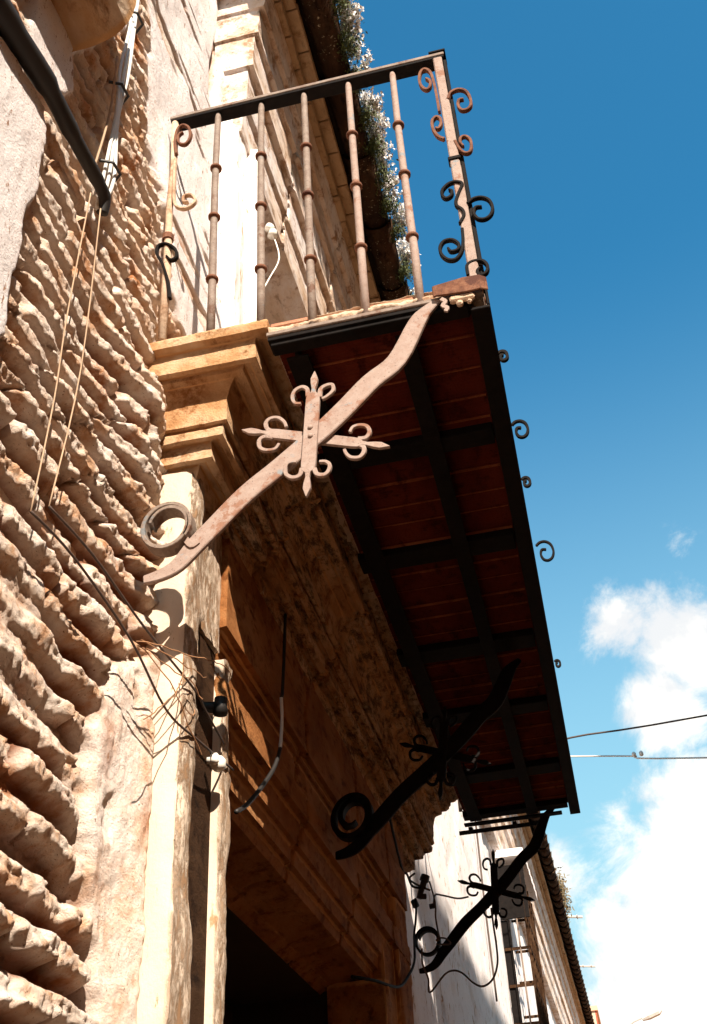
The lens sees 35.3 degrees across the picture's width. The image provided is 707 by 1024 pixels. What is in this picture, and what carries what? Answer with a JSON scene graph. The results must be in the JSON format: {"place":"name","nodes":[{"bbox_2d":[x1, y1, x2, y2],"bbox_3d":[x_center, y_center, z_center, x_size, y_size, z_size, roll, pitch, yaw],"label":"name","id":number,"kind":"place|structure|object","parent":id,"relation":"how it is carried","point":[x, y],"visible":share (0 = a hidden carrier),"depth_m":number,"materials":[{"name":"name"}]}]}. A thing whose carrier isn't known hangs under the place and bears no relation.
{"place":"outdoors","nodes":[
{"label":"outdoors","id":0,"kind":"place"},
{"bbox_2d":[339,0,706,1023],"label":"sky","id":1,"kind":"structure","parent":0,"point":[586,124],"materials":[{"name":"blue"}]},
{"bbox_2d":[590,1005,600,1023],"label":"distant house","id":2,"kind":"structure","parent":0,"point":[595,1013],"depth_m":54.87,"materials":[{"name":"white paint"}]},
{"bbox_2d":[629,1008,661,1023],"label":"street lamp","id":3,"kind":"object","parent":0,"point":[652,1014],"visible":1,"depth_m":31.57,"materials":[{"name":"metal"}]},
{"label":"street","id":4,"kind":"structure","parent":0,"visible":0},
{"bbox_2d":[0,0,594,1023],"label":"old house","id":5,"kind":"structure","parent":4,"relation":"on","point":[148,874],"depth_m":2.80,"materials":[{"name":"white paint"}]},
{"bbox_2d":[0,0,110,216],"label":"sleeved cable","id":6,"kind":"object","parent":5,"relation":"attached to","point":[15,36],"visible":0.99,"depth_m":2.35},
{"bbox_2d":[48,208,100,506],"bbox_3d":[-0.564,-0.354,2.285,0.007,0.890,0.043,-10,-38,9],"label":"hanging cord","id":7,"kind":"object","parent":6,"relation":"hanging from","point":[80,366],"visible":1,"depth_m":2.25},
{"bbox_2d":[30,192,90,511],"bbox_3d":[-0.579,-0.362,2.227,0.010,0.925,0.031,-10,-38,9],"label":"hanging cord","id":8,"kind":"object","parent":5,"relation":"hanging from","point":[32,503],"visible":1,"depth_m":2.17,"materials":[{"name":"beige"}]},
{"bbox_2d":[95,56,117,162],"bbox_3d":[-0.604,-0.986,2.716,0.007,0.500,0.032,-17,-39,17],"label":"hanging cord","id":9,"kind":"object","parent":5,"relation":"hanging from","point":[108,119],"visible":0.9,"depth_m":2.72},
{"bbox_2d":[94,0,143,209],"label":"electric cable","id":10,"kind":"object","parent":5,"relation":"attached to","point":[121,100],"visible":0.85,"depth_m":2.83,"materials":[{"name":"white plastic"}]},
{"bbox_2d":[30,511,233,770],"bbox_3d":[-0.407,0.320,2.253,0.035,0.154,0.941,-13,-38,12],"label":"brown wire","id":11,"kind":"object","parent":5,"relation":"attached to","point":[117,619],"visible":0.91,"depth_m":2.16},
{"bbox_2d":[48,506,224,744],"bbox_3d":[-0.412,0.260,2.279,0.030,0.115,0.813,-13,-38,12],"label":"brown wire","id":12,"kind":"object","parent":5,"relation":"attached to","point":[123,598],"visible":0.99,"depth_m":2.22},
{"bbox_2d":[136,639,235,754],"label":"dry twigs","id":13,"kind":"object","parent":5,"relation":"attached to","point":[149,643],"visible":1,"depth_m":2.29,"materials":[{"name":"brown plant"}]},
{"bbox_2d":[202,695,227,716],"bbox_3d":[-0.338,0.448,2.550,0.097,0.040,0.043,3,-38,-9],"label":"insulator","id":14,"kind":"object","parent":5,"relation":"attached to","point":[217,707],"visible":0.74,"depth_m":2.54,"materials":[{"name":"black ceramic"}]},
{"bbox_2d":[207,753,225,771],"bbox_3d":[-0.308,0.555,2.466,0.043,0.033,0.053,-10,-38,9],"label":"insulator","id":15,"kind":"object","parent":5,"relation":"attached to","point":[217,761],"visible":1,"depth_m":2.46,"materials":[{"name":"ceramic"}]},
{"bbox_2d":[223,1002,232,1023],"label":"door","id":16,"kind":"structure","parent":5,"relation":"in","point":[228,1010],"depth_m":4.00,"materials":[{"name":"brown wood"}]},
{"bbox_2d":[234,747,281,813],"bbox_3d":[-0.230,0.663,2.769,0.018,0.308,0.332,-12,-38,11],"label":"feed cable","id":17,"kind":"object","parent":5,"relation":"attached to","point":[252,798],"visible":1,"depth_m":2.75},
{"bbox_2d":[265,223,279,286],"bbox_3d":[-0.294,-0.893,3.931,0.072,0.388,0.040,5,-38,-11],"label":"insulator","id":18,"kind":"object","parent":5,"relation":"attached to","point":[270,230],"visible":0.88,"depth_m":4.00,"materials":[{"name":"ceramic"}]},
{"bbox_2d":[280,613,286,697],"bbox_3d":[-0.204,0.402,3.220,0.013,0.345,0.069,-10,-38,9],"label":"feed cable","id":19,"kind":"object","parent":5,"relation":"attached to","point":[283,655],"visible":0.91,"depth_m":3.22,"materials":[{"name":"black rubber"}]},
{"bbox_2d":[279,697,283,746],"bbox_3d":[-0.199,0.579,3.042,0.010,0.162,0.030,-10,-38,9],"label":"feed cable","id":20,"kind":"object","parent":19,"relation":"hanging from","point":[281,722],"visible":1,"depth_m":3.05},
{"bbox_2d":[140,299,440,584],"bbox_3d":[-0.124,-0.180,2.519,0.718,0.684,0.038,-10,-38,9],"label":"iron bracket","id":21,"kind":"object","parent":5,"relation":"attached to","point":[189,545],"visible":1,"depth_m":2.48,"materials":[{"name":"beige metal"}]},
{"bbox_2d":[330,0,359,26],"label":"flowering plant","id":22,"kind":"object","parent":5,"relation":"on","point":[340,5],"visible":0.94,"depth_m":4.90,"materials":[{"name":"green plant"}]},
{"bbox_2d":[337,2,369,65],"bbox_3d":[-0.026,-2.213,5.106,0.195,0.316,0.228,11,-40,-19],"label":"flowering plant","id":23,"kind":"object","parent":5,"relation":"on","point":[349,36],"visible":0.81,"depth_m":5.05,"materials":[{"name":"white plant"}]},
{"bbox_2d":[345,41,373,101],"bbox_3d":[0.017,-2.065,5.253,0.216,0.252,0.284,-32,-46,33],"label":"flowering plant","id":24,"kind":"object","parent":5,"relation":"on","point":[364,64],"visible":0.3,"depth_m":5.23,"materials":[{"name":"white plant"}]},
{"bbox_2d":[155,48,580,835],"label":"iron balcony","id":25,"kind":"structure","parent":5,"relation":"attached to","point":[431,506],"depth_m":3.27,"materials":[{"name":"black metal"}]},
{"bbox_2d":[357,87,384,139],"bbox_3d":[0.072,-1.959,5.399,0.200,0.249,0.288,-29,-44,30],"label":"flowering plant","id":26,"kind":"object","parent":5,"relation":"on","point":[371,102],"visible":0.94,"depth_m":5.35,"materials":[{"name":"white plant"}]},
{"bbox_2d":[358,95,391,165],"bbox_3d":[0.085,-1.894,5.514,0.216,0.284,0.251,-10,-38,9],"label":"flowering plant","id":27,"kind":"object","parent":5,"relation":"on","point":[374,146],"visible":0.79,"depth_m":5.48,"materials":[{"name":"white plant"}]},
{"bbox_2d":[351,898,416,988],"bbox_3d":[0.154,1.641,4.333,0.065,0.575,1.051,-12,-38,11],"label":"loose cable","id":28,"kind":"object","parent":5,"relation":"attached to","point":[403,983],"visible":1,"depth_m":4.29,"materials":[{"name":"rubber"}]},
{"bbox_2d":[373,130,398,194],"bbox_3d":[0.127,-1.797,5.663,0.212,0.306,0.276,-10,-38,9],"label":"flowering plant","id":29,"kind":"object","parent":5,"relation":"on","point":[383,172],"visible":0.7,"depth_m":5.62,"materials":[{"name":"white plant"}]},
{"bbox_2d":[377,162,404,223],"bbox_3d":[0.184,-1.667,5.801,0.226,0.257,0.225,22,-44,-29],"label":"flowering plant","id":30,"kind":"object","parent":5,"relation":"on","point":[387,204],"visible":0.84,"depth_m":5.77,"materials":[{"name":"white plant"}]},
{"bbox_2d":[389,198,406,248],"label":"flowering plant","id":31,"kind":"object","parent":5,"relation":"on","point":[400,225],"visible":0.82,"depth_m":5.92,"materials":[{"name":"white plant"}]},
{"bbox_2d":[389,819,425,888],"bbox_3d":[0.203,1.421,4.602,0.062,0.066,1.056,-9,-37,7],"label":"loose cable","id":32,"kind":"object","parent":5,"relation":"attached to","point":[398,855],"visible":0.9,"depth_m":4.56,"materials":[{"name":"rubber"}]},
{"bbox_2d":[395,235,420,286],"bbox_3d":[0.279,-1.399,6.176,0.196,0.274,0.295,-10,-38,9],"label":"flowering plant","id":33,"kind":"object","parent":5,"relation":"on","point":[404,254],"visible":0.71,"depth_m":6.15,"materials":[{"name":"white plant"}]},
{"bbox_2d":[408,286,414,295],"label":"flowering plant","id":34,"kind":"object","parent":5,"relation":"on","point":[411,291],"visible":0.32,"depth_m":6.31,"materials":[{"name":"white plant"}]},
{"bbox_2d":[409,873,430,890],"bbox_3d":[0.292,1.674,5.018,0.099,0.073,0.082,-10,-38,9],"label":"loose cable","id":35,"kind":"object","parent":5,"relation":"attached to","point":[413,882],"visible":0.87,"depth_m":5.04,"materials":[{"name":"black rubber"}]},
{"bbox_2d":[411,874,434,908],"bbox_3d":[0.309,1.715,5.014,0.113,0.161,0.049,3,-38,-9],"label":"junction knot","id":36,"kind":"object","parent":5,"relation":"attached to","point":[424,879],"visible":0.96,"depth_m":5.01,"materials":[{"name":"black plastic"}]},
{"bbox_2d":[429,881,450,945],"bbox_3d":[0.385,1.786,4.949,0.075,0.288,0.008,-10,-38,9],"label":"loose cable","id":37,"kind":"object","parent":36,"relation":"hanging from","point":[439,938],"visible":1,"depth_m":4.90,"materials":[{"name":"black rubber"}]},
{"bbox_2d":[433,893,468,902],"bbox_3d":[0.430,1.770,5.056,0.201,0.069,0.060,16,-41,-24],"label":"loose cable","id":38,"kind":"object","parent":36,"relation":"attached to","point":[450,896],"visible":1,"depth_m":5.08,"materials":[{"name":"black rubber"}]},
{"bbox_2d":[330,658,520,859],"bbox_3d":[0.276,0.787,3.705,0.728,0.790,0.201,1,-37,-6],"label":"iron bracket","id":39,"kind":"object","parent":5,"relation":"attached to","point":[372,825],"visible":1,"depth_m":3.62,"materials":[{"name":"black metal"}]},
{"bbox_2d":[415,809,554,973],"bbox_3d":[0.618,1.725,5.102,0.718,0.683,0.038,-10,-38,9],"label":"iron bracket","id":40,"kind":"object","parent":5,"relation":"attached to","point":[496,889],"visible":0.95,"depth_m":5.07,"materials":[{"name":"black metal"}]},
{"bbox_2d":[421,908,498,992],"bbox_3d":[0.468,1.939,4.902,0.343,0.336,0.053,-10,-38,9],"label":"loose cable","id":41,"kind":"object","parent":40,"relation":"hanging from","point":[465,975],"visible":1,"depth_m":4.85,"materials":[{"name":"black rubber"}]},
{"bbox_2d":[475,821,497,1001],"bbox_3d":[0.996,2.771,8.735,0.019,2.002,0.167,-8,-37,6],"label":"wall wire","id":42,"kind":"object","parent":5,"relation":"attached to","point":[494,982],"depth_m":8.46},
{"bbox_2d":[497,865,548,1023],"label":"window grille","id":43,"kind":"object","parent":5,"relation":"attached to","point":[525,911],"depth_m":9.96,"materials":[{"name":"black metal"}]},
{"bbox_2d":[552,858,574,920],"bbox_3d":[2.824,5.098,15.057,0.306,0.302,2.691,-10,-38,9],"label":"dry weed","id":44,"kind":"object","parent":5,"relation":"on","point":[562,887],"visible":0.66,"depth_m":15.00,"materials":[{"name":"beige plant"}]},
{"bbox_2d":[580,965,594,967],"bbox_3d":[5.585,12.122,27.716,1.155,1.720,0.240,-10,-38,9],"label":"antenna","id":45,"kind":"object","parent":5,"relation":"on","point":[583,966],"visible":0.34,"depth_m":28.08,"materials":[{"name":"metal"}]},
{"bbox_3d":[6.776,-1.758,4.450,5.950,10.700,12.200,-10,-38,9],"label":"opposite house","id":46,"kind":"object","parent":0,"visible":0},
{"bbox_2d":[567,714,706,738],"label":"overhead wire","id":47,"kind":"object","parent":46,"relation":"attached to","point":[637,727],"visible":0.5,"depth_m":9.44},
{"bbox_2d":[571,755,706,758],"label":"overhead wire","id":48,"kind":"object","parent":46,"relation":"attached to","point":[636,757],"visible":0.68,"depth_m":9.27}
]}

